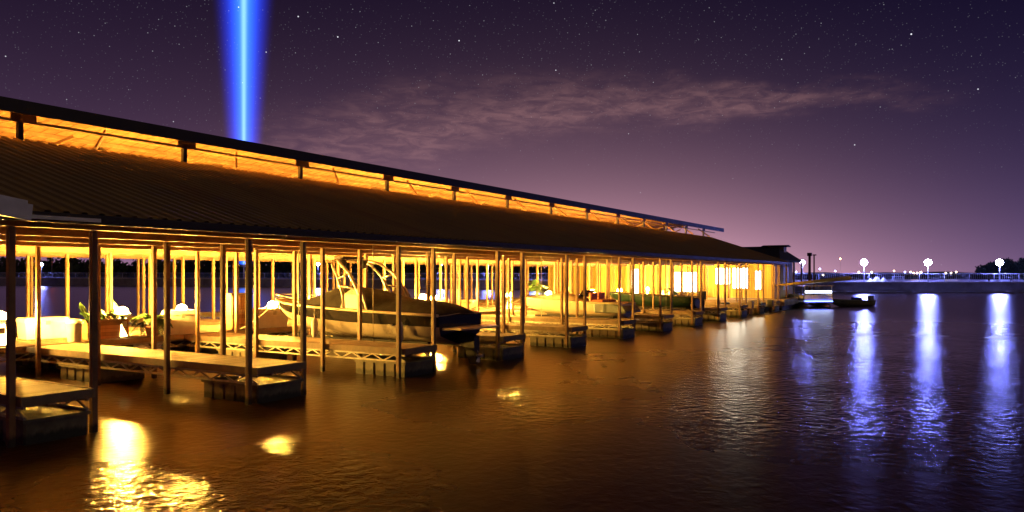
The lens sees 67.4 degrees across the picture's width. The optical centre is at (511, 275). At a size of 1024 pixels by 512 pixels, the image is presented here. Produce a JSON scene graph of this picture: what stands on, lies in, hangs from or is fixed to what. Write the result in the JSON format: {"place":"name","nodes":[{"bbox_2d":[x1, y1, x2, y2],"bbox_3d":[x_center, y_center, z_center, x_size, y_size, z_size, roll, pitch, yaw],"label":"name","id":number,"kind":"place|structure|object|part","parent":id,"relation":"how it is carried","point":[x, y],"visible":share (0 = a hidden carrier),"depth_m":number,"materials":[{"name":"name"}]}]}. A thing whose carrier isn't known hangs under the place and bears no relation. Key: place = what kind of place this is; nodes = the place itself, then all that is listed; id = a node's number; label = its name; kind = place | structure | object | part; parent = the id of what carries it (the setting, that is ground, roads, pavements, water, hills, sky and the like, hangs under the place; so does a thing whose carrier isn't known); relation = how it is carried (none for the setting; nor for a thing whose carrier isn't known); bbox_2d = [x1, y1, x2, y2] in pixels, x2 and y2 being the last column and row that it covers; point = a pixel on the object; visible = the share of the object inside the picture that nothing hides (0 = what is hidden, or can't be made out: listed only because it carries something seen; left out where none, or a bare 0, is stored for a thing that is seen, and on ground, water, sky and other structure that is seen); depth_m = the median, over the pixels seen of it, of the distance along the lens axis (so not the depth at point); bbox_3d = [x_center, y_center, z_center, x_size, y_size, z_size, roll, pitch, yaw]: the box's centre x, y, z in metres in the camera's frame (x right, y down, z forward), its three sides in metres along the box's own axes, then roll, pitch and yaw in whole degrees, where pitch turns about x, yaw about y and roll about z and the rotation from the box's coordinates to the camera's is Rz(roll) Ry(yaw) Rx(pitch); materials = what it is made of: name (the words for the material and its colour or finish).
{"place":"outdoors","nodes":[
{"label":"outdoors","id":0,"kind":"place"},
{"bbox_2d":[0,195,32,220],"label":"gangway canopy","id":1,"kind":"object","parent":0,"point":[17,208],"visible":1,"depth_m":9.26,"materials":[{"name":"metal"}]},
{"bbox_2d":[0,279,1023,511],"bbox_3d":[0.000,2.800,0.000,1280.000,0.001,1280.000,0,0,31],"label":"lake water","id":2,"kind":"structure","parent":0,"point":[900,402],"depth_m":14.12,"materials":[{"name":"brown liquid"}]},
{"bbox_2d":[0,226,97,447],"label":"finger pier","id":3,"kind":"structure","parent":2,"relation":"in","point":[34,411],"depth_m":13.08,"materials":[{"name":"brown wood"}]},
{"bbox_2d":[5,253,150,347],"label":"finger pier","id":4,"kind":"structure","parent":2,"relation":"in","point":[108,283],"depth_m":29.37,"materials":[{"name":"brown wood"}]},
{"bbox_2d":[25,239,306,404],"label":"finger pier","id":5,"kind":"structure","parent":2,"relation":"in","point":[251,380],"depth_m":18.11,"materials":[{"name":"brown wood"}]},
{"bbox_2d":[126,256,227,326],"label":"finger pier","id":6,"kind":"structure","parent":2,"relation":"in","point":[206,322],"depth_m":35.07,"materials":[{"name":"brown wood"}]},
{"bbox_2d":[200,258,336,319],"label":"finger pier","id":7,"kind":"structure","parent":2,"relation":"in","point":[206,314],"depth_m":37.90,"materials":[{"name":"brown wood"}]},
{"bbox_2d":[0,300,616,369],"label":"walkway","id":8,"kind":"structure","parent":2,"relation":"on","point":[179,342],"depth_m":25.22,"materials":[{"name":"brown wood"}]},
{"bbox_2d":[0,310,5,346],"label":"power pedestal","id":9,"kind":"object","parent":8,"relation":"on","point":[2,329],"visible":0.81,"depth_m":21.39,"materials":[{"name":"white plastic"}]},
{"bbox_2d":[16,316,68,339],"bbox_3d":[-14.767,1.655,24.190,0.830,0.670,1.300,0,0,39],"label":"dock box","id":10,"kind":"object","parent":8,"relation":"on","point":[52,327],"visible":0.78,"depth_m":23.93,"materials":[{"name":"white plastic"}]},
{"bbox_2d":[65,319,83,341],"bbox_3d":[-13.105,1.650,23.007,0.473,0.700,0.480,0,0,31],"label":"trash bin","id":11,"kind":"object","parent":8,"relation":"on","point":[74,327],"visible":1,"depth_m":22.84,"materials":[{"name":"white plastic"}]},
{"bbox_2d":[79,301,129,339],"bbox_3d":[-12.824,1.385,24.124,0.997,1.190,1.406,0,0,37],"label":"planter box","id":12,"kind":"object","parent":8,"relation":"on","point":[110,327],"visible":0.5,"depth_m":24.06,"materials":[{"name":"brown wood"}]},
{"bbox_2d":[114,306,131,338],"bbox_3d":[-12.402,1.490,24.452,0.530,1.020,0.530,0,0,31],"label":"power pedestal","id":13,"kind":"object","parent":8,"relation":"on","point":[123,312],"visible":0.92,"depth_m":24.35,"materials":[{"name":"white plastic"}]},
{"bbox_2d":[129,314,172,336],"bbox_3d":[-11.819,1.698,25.104,1.262,0.937,1.436,0,0,-34],"label":"potted palm","id":14,"kind":"object","parent":8,"relation":"on","point":[147,322],"visible":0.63,"depth_m":24.93,"materials":[{"name":"plant"}]},
{"bbox_2d":[161,309,194,334],"bbox_3d":[-11.251,1.585,26.029,1.051,0.810,0.730,0,0,-39],"label":"dock box","id":15,"kind":"object","parent":8,"relation":"on","point":[182,321],"visible":0.59,"depth_m":25.80,"materials":[{"name":"white plastic"}]},
{"bbox_2d":[177,304,186,309],"bbox_3d":[-11.421,1.490,26.547,0.530,1.020,0.530,0,0,31],"label":"power pedestal","id":16,"kind":"object","parent":8,"relation":"on","point":[181,307],"visible":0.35,"depth_m":26.43,"materials":[{"name":"white plastic"}]},
{"bbox_2d":[226,293,252,328],"bbox_3d":[-10.116,1.305,28.211,0.700,1.290,0.900,0,0,37],"label":"dock cabinet","id":17,"kind":"object","parent":8,"relation":"on","point":[230,310],"visible":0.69,"depth_m":27.87,"materials":[{"name":"white wood"}]},
{"bbox_3d":[-9.974,1.330,27.858,0.047,1.140,0.370,0,0,37],"label":"door","id":18,"kind":"part","parent":17,"relation":"part of","materials":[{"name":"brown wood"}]},
{"bbox_3d":[-9.738,1.330,28.170,0.047,1.140,0.370,0,0,37],"label":"door","id":19,"kind":"part","parent":17,"relation":"part of","materials":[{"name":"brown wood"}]},
{"bbox_2d":[252,307,287,327],"bbox_3d":[-9.266,1.625,29.388,0.780,0.730,1.300,0,0,43],"label":"dock box","id":20,"kind":"object","parent":8,"relation":"on","point":[272,317],"visible":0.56,"depth_m":29.10,"materials":[{"name":"brown plastic"}]},
{"bbox_2d":[266,300,278,307],"bbox_3d":[-9.292,1.490,29.759,0.530,1.020,0.530,0,0,31],"label":"power pedestal","id":21,"kind":"object","parent":8,"relation":"on","point":[270,303],"visible":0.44,"depth_m":29.64,"materials":[{"name":"white plastic"}]},
{"bbox_2d":[418,294,425,299],"bbox_3d":[-4.767,1.490,41.051,0.530,1.020,0.530,0,0,31],"label":"power pedestal","id":22,"kind":"object","parent":8,"relation":"on","point":[422,296],"visible":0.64,"depth_m":40.91,"materials":[{"name":"white plastic"}]},
{"bbox_2d":[457,299,475,310],"bbox_3d":[-2.512,1.685,43.191,0.779,0.610,0.949,0,0,31],"label":"dock box","id":23,"kind":"object","parent":8,"relation":"on","point":[472,303],"visible":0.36,"depth_m":42.93,"materials":[{"name":"white wood"}]},
{"bbox_2d":[528,279,550,295],"bbox_3d":[1.571,1.130,47.749,1.774,1.740,1.977,0,0,-2],"label":"potted palm","id":24,"kind":"object","parent":8,"relation":"on","point":[537,287],"visible":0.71,"depth_m":47.42,"materials":[{"name":"plant"}]},
{"bbox_2d":[184,246,436,377],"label":"finger pier","id":25,"kind":"structure","parent":2,"relation":"in","point":[398,359],"depth_m":22.63,"materials":[{"name":"brown wood"}]},
{"bbox_2d":[291,260,403,299],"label":"finger pier","id":26,"kind":"structure","parent":2,"relation":"in","point":[343,277],"depth_m":43.62,"materials":[{"name":"brown wood"}]},
{"bbox_2d":[332,262,441,297],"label":"finger pier","id":27,"kind":"structure","parent":2,"relation":"in","point":[440,278],"depth_m":47.75,"materials":[{"name":"brown wood"}]},
{"bbox_2d":[297,251,525,360],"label":"finger pier","id":28,"kind":"structure","parent":2,"relation":"in","point":[492,346],"depth_m":26.34,"materials":[{"name":"brown wood"}]},
{"bbox_2d":[385,263,500,307],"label":"finger pier","id":29,"kind":"structure","parent":2,"relation":"in","point":[482,306],"depth_m":50.69,"materials":[{"name":"brown wood"}]},
{"bbox_2d":[449,264,537,305],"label":"finger pier","id":30,"kind":"structure","parent":2,"relation":"in","point":[491,303],"depth_m":54.97,"materials":[{"name":"brown wood"}]},
{"bbox_2d":[415,255,587,347],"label":"finger pier","id":31,"kind":"structure","parent":2,"relation":"in","point":[561,336],"depth_m":30.76,"materials":[{"name":"brown wood"}]},
{"bbox_2d":[0,277,1023,292],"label":"breakwater wall","id":32,"kind":"structure","parent":2,"relation":"in","point":[930,287],"depth_m":143.80,"materials":[{"name":"concrete"}]},
{"bbox_2d":[75,273,1023,281],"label":"railing fence","id":33,"kind":"object","parent":32,"relation":"on","point":[894,280],"visible":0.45,"depth_m":121.51,"materials":[{"name":"grey metal"}]},
{"bbox_2d":[860,259,867,281],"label":"breakwater lamp","id":34,"kind":"object","parent":32,"relation":"on","point":[863,262],"visible":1,"depth_m":120.34,"materials":[{"name":"white glass"}]},
{"bbox_2d":[868,276,887,281],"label":"tarpaulin heap","id":35,"kind":"object","parent":32,"relation":"on","point":[877,279],"visible":1,"depth_m":120.32,"materials":[{"name":"white fabric"}]},
{"bbox_2d":[924,259,931,281],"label":"breakwater lamp","id":36,"kind":"object","parent":32,"relation":"on","point":[927,262],"visible":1,"depth_m":120.65,"materials":[{"name":"white glass"}]},
{"bbox_2d":[996,259,1003,281],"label":"breakwater lamp","id":37,"kind":"object","parent":32,"relation":"on","point":[999,262],"visible":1,"depth_m":121.09,"materials":[{"name":"white glass"}]},
{"bbox_2d":[470,265,569,302],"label":"finger pier","id":38,"kind":"structure","parent":2,"relation":"in","point":[483,300],"depth_m":60.72,"materials":[{"name":"brown wood"}]},
{"bbox_2d":[459,257,635,338],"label":"finger pier","id":39,"kind":"structure","parent":2,"relation":"in","point":[616,329],"depth_m":35.16,"materials":[{"name":"brown wood"}]},
{"bbox_2d":[501,265,596,299],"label":"finger pier","id":40,"kind":"structure","parent":2,"relation":"in","point":[588,282],"depth_m":63.38,"materials":[{"name":"brown wood"}]},
{"bbox_2d":[501,259,673,331],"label":"finger pier","id":41,"kind":"structure","parent":2,"relation":"in","point":[658,324],"depth_m":39.21,"materials":[{"name":"brown wood"}]},
{"bbox_2d":[563,266,621,298],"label":"finger pier","id":42,"kind":"structure","parent":2,"relation":"in","point":[591,279],"depth_m":67.63,"materials":[{"name":"brown wood"}]},
{"bbox_2d":[554,261,703,325],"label":"finger pier","id":43,"kind":"structure","parent":2,"relation":"in","point":[684,320],"depth_m":43.52,"materials":[{"name":"brown wood"}]},
{"bbox_2d":[589,262,727,321],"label":"finger pier","id":44,"kind":"structure","parent":2,"relation":"in","point":[716,315],"depth_m":47.79,"materials":[{"name":"brown wood"}]},
{"bbox_2d":[529,245,802,309],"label":"dock office","id":45,"kind":"structure","parent":2,"relation":"on","point":[786,273],"depth_m":66.98,"materials":[{"name":"brown wood"}]},
{"bbox_2d":[0,96,789,266],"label":"dock roof","id":46,"kind":"structure","parent":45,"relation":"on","point":[128,189],"depth_m":24.41,"materials":[{"name":"metal"}]},
{"bbox_2d":[289,251,430,343],"bbox_3d":[-4.839,0.705,25.822,6.100,3.310,3.100,0,0,31],"label":"lift","id":47,"kind":"object","parent":46,"relation":"hanging from","point":[330,336],"visible":0.23,"depth_m":25.40,"materials":[{"name":"metal"}]},
{"bbox_2d":[275,256,498,363],"bbox_3d":[-4.681,1.045,25.726,9.129,3.370,2.660,0,0,31],"label":"wake boat","id":48,"kind":"object","parent":47,"relation":"on","point":[458,325],"visible":0.88,"depth_m":24.35,"materials":[{"name":"plastic"}]},
{"bbox_2d":[311,309,317,337],"bbox_3d":[-6.486,1.585,25.232,0.220,0.950,0.220,0,0,31],"label":"fender","id":49,"kind":"object","parent":48,"relation":"hanging from","point":[314,327],"visible":1,"depth_m":25.16,"materials":[{"name":"plastic"}]},
{"bbox_2d":[401,322,403,341],"bbox_3d":[-3.410,1.585,23.361,0.220,0.950,0.220,0,0,31],"label":"fender","id":50,"kind":"object","parent":48,"relation":"hanging from","point":[402,331],"visible":0.22,"depth_m":23.30,"materials":[{"name":"plastic"}]},
{"bbox_2d":[535,257,614,318],"bbox_3d":[3.355,0.665,38.337,4.300,3.230,3.100,0,0,31],"label":"lift","id":51,"kind":"object","parent":46,"relation":"hanging from","point":[554,315],"visible":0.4,"depth_m":37.74,"materials":[{"name":"metal"}]},
{"bbox_2d":[527,290,640,317],"bbox_3d":[3.137,1.415,38.469,6.310,1.330,2.000,0,0,31],"label":"cream runabout","id":52,"kind":"object","parent":51,"relation":"on","point":[598,304],"visible":0.84,"depth_m":37.61,"materials":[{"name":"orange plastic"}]},
{"bbox_2d":[638,261,686,309],"bbox_3d":[8.944,0.635,46.759,3.900,3.170,3.100,0,0,31],"label":"lift","id":53,"kind":"object","parent":46,"relation":"hanging from","point":[667,308],"visible":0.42,"depth_m":46.34,"materials":[{"name":"metal"}]},
{"bbox_2d":[610,291,705,311],"bbox_3d":[8.767,1.575,46.866,6.154,1.250,1.898,0,0,31],"label":"green skiff","id":54,"kind":"object","parent":53,"relation":"on","point":[681,301],"visible":0.7,"depth_m":45.82,"materials":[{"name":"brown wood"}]},
{"bbox_2d":[631,268,640,292],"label":"door","id":55,"kind":"structure","parent":45,"relation":"in","point":[636,269],"depth_m":70.29,"materials":[{"name":"white glass"}]},
{"bbox_2d":[675,272,696,292],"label":"window","id":56,"kind":"structure","parent":45,"relation":"in","point":[677,274],"depth_m":67.86,"materials":[{"name":"white glass"}]},
{"bbox_2d":[715,267,730,284],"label":"window","id":57,"kind":"structure","parent":45,"relation":"in","point":[721,269],"depth_m":66.23,"materials":[{"name":"white glass"}]},
{"bbox_2d":[732,267,748,288],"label":"window","id":58,"kind":"structure","parent":45,"relation":"in","point":[733,268],"depth_m":65.48,"materials":[{"name":"white glass"}]},
{"bbox_2d":[754,270,761,289],"bbox_3d":[20.710,0.425,64.619,0.590,1.690,0.048,0,0,31],"label":"window","id":59,"kind":"structure","parent":45,"relation":"in","point":[755,271],"depth_m":64.61,"materials":[{"name":"white glass"}]},
{"bbox_2d":[772,276,851,298],"bbox_3d":[25.066,1.005,64.047,8.838,1.870,0.461,0,0,-24],"label":"yellow boom","id":60,"kind":"object","parent":45,"relation":"on","point":[845,278],"visible":0.92,"depth_m":63.99,"materials":[{"name":"paint"}]},
{"bbox_2d":[627,263,747,317],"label":"finger pier","id":61,"kind":"structure","parent":2,"relation":"in","point":[732,311],"depth_m":52.10,"materials":[{"name":"brown wood"}]},
{"bbox_2d":[645,264,765,313],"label":"finger pier","id":62,"kind":"structure","parent":2,"relation":"in","point":[756,309],"depth_m":56.29,"materials":[{"name":"brown wood"}]},
{"bbox_2d":[667,265,779,310],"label":"finger pier","id":63,"kind":"structure","parent":2,"relation":"in","point":[775,307],"depth_m":60.93,"materials":[{"name":"brown wood"}]},
{"bbox_2d":[699,301,753,314],"bbox_3d":[14.319,2.519,55.077,5.858,1.461,1.796,0,0,31],"label":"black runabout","id":64,"kind":"object","parent":2,"relation":"on","point":[750,304],"visible":0.24,"depth_m":53.56,"materials":[{"name":"plastic"}]},
{"bbox_2d":[759,300,773,311],"bbox_3d":[17.400,2.565,59.289,5.369,1.410,1.644,0,0,31],"label":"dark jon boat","id":65,"kind":"object","parent":2,"relation":"on","point":[769,306],"visible":0.28,"depth_m":57.89,"materials":[{"name":"metal"}]},
{"bbox_2d":[807,253,811,290],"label":"piling","id":66,"kind":"object","parent":2,"relation":"in","point":[809,255],"visible":0.54,"depth_m":83.88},
{"bbox_2d":[789,285,832,307],"bbox_3d":[25.914,1.925,66.982,2.500,2.110,4.623,0,0,1],"label":"pontoon boat","id":67,"kind":"object","parent":2,"relation":"on","point":[807,299],"visible":0.85,"depth_m":64.87,"materials":[{"name":"white metal"}]},
{"bbox_2d":[813,254,815,294],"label":"piling","id":68,"kind":"object","parent":2,"relation":"in","point":[814,255],"visible":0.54,"depth_m":83.93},
{"bbox_2d":[830,295,875,306],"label":"bass boat","id":69,"kind":"object","parent":2,"relation":"on","point":[859,301],"visible":0.81,"depth_m":68.64,"materials":[{"name":"black plastic"}]},
{"bbox_2d":[0,0,1023,273],"label":"sky","id":70,"kind":"structure","parent":0,"point":[888,134],"materials":[{"name":"purple"}]},
{"bbox_2d":[25,265,1023,279],"bbox_3d":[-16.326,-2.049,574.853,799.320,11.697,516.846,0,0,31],"label":"shore hills","id":71,"kind":"structure","parent":0,"point":[890,275],"depth_m":522.96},
{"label":"shore ground","id":72,"kind":"structure","parent":0,"visible":0},
{"bbox_2d":[0,256,547,279],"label":"bank woods","id":73,"kind":"object","parent":72,"relation":"on","point":[50,268],"visible":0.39,"depth_m":357.24,"materials":[{"name":"green plant"}]},
{"bbox_2d":[975,261,1000,279],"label":"shore tree","id":74,"kind":"object","parent":72,"relation":"on","point":[988,269],"visible":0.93,"depth_m":149.78,"materials":[{"name":"green plant"}]},
{"bbox_2d":[998,257,1019,279],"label":"shore tree","id":75,"kind":"object","parent":72,"relation":"on","point":[1007,267],"visible":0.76,"depth_m":144.65,"materials":[{"name":"green plant"}]},
{"bbox_2d":[1014,257,1023,279],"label":"shore tree","id":76,"kind":"object","parent":72,"relation":"on","point":[1019,264],"visible":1,"depth_m":141.42,"materials":[{"name":"green plant"}]}
]}

